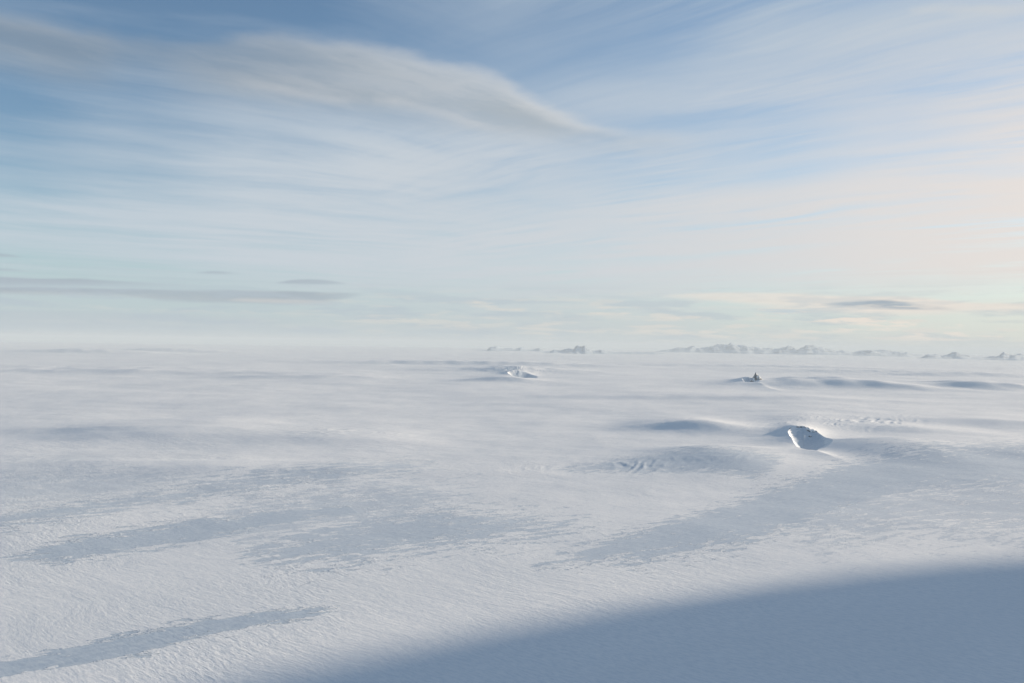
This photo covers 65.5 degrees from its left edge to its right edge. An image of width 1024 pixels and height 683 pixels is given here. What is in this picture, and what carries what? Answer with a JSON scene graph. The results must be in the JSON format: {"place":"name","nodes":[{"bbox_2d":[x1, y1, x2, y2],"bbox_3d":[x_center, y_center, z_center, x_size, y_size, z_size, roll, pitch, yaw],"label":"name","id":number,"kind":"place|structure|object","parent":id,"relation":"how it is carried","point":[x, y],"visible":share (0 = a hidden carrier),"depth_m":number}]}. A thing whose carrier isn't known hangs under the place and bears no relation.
{"place":"outdoors","nodes":[
{"label":"outdoors","id":0,"kind":"place"},
{"bbox_2d":[0,341,1023,682],"bbox_3d":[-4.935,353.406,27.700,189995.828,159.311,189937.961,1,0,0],"label":"ice field","id":1,"kind":"structure","parent":0,"point":[254,513],"depth_m":1853.23},
{"bbox_2d":[750,372,761,381],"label":"nunatak","id":2,"kind":"structure","parent":1,"relation":"on","point":[756,376],"depth_m":8631.36},
{"bbox_2d":[806,427,817,431],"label":"rock outcrop","id":3,"kind":"object","parent":1,"relation":"on","point":[809,429],"visible":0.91,"depth_m":3523.45},
{"bbox_2d":[0,0,1023,354],"label":"sky","id":4,"kind":"structure","parent":0,"point":[846,175]},
{"bbox_2d":[487,346,544,351],"bbox_3d":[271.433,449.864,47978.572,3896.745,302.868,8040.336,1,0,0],"label":"mountain range","id":5,"kind":"structure","parent":0,"point":[496,348],"depth_m":46084.70},
{"bbox_2d":[550,345,663,353],"bbox_3d":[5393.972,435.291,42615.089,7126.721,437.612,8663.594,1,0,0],"label":"mountain range","id":6,"kind":"structure","parent":0,"point":[578,349],"depth_m":40670.91},
{"bbox_2d":[656,343,924,355],"bbox_3d":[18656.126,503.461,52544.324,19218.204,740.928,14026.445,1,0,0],"label":"mountain range","id":7,"kind":"structure","parent":0,"point":[788,349],"depth_m":50871.97},
{"bbox_2d":[854,350,913,356],"bbox_3d":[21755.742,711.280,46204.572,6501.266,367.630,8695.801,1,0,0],"label":"mountain range","id":8,"kind":"structure","parent":0,"point":[877,353],"depth_m":44296.71},
{"bbox_2d":[921,352,1023,359],"bbox_3d":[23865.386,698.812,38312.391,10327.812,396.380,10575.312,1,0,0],"label":"mountain range","id":9,"kind":"structure","parent":0,"point":[1001,356],"depth_m":37077.00}
]}

